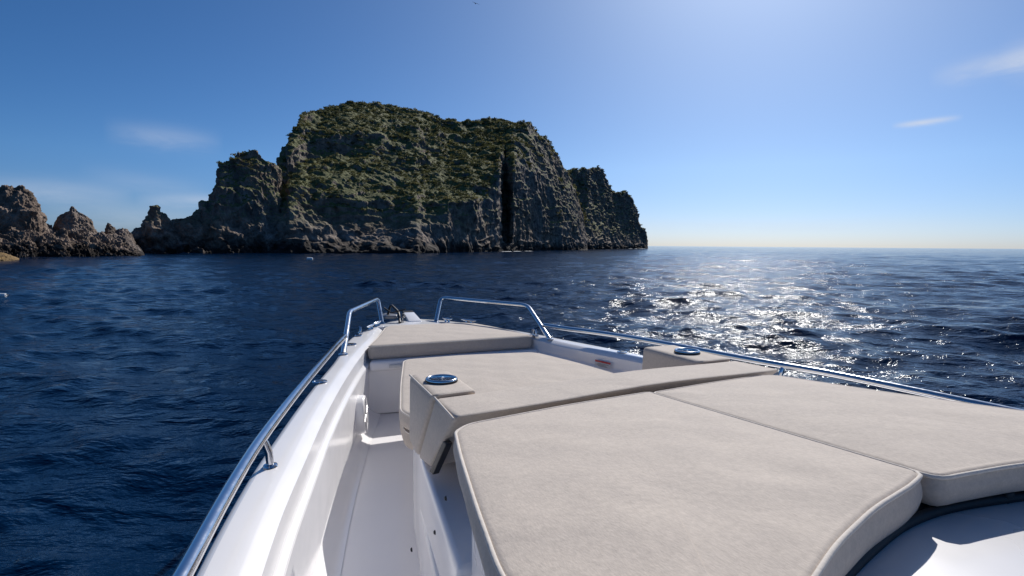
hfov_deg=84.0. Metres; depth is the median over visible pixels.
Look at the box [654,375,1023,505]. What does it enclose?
sunpad cushion
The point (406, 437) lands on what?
seat pad
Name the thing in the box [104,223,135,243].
rock stack
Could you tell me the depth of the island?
139.18 m
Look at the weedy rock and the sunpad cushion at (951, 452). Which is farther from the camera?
the weedy rock
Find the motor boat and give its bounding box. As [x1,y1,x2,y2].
[171,296,1023,575]
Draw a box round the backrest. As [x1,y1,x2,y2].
[409,345,777,473]
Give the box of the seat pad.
[400,422,412,449]
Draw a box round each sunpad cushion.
[453,392,922,575]
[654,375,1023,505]
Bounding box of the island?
[131,102,647,253]
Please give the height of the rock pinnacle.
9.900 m
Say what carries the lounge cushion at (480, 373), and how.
on the seat pad
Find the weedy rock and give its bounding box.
[0,252,18,260]
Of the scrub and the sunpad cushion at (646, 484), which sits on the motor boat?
the sunpad cushion at (646, 484)
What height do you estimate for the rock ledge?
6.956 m
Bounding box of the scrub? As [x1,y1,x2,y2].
[216,100,641,227]
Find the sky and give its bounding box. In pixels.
[0,0,1023,248]
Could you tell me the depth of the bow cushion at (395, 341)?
4.48 m
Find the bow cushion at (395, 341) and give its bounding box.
[368,323,531,358]
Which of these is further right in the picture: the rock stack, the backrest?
the backrest
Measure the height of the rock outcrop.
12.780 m
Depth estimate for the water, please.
12.17 m
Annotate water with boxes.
[0,246,1023,575]
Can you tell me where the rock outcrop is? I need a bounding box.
[0,185,55,233]
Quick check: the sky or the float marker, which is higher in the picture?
the sky
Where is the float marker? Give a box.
[0,293,8,296]
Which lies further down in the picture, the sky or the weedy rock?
the weedy rock
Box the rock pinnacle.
[52,206,97,233]
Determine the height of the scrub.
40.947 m
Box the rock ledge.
[0,228,143,257]
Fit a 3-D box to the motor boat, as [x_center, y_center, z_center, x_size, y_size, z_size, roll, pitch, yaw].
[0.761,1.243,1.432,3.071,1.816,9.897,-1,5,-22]
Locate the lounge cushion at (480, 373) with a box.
[399,352,611,429]

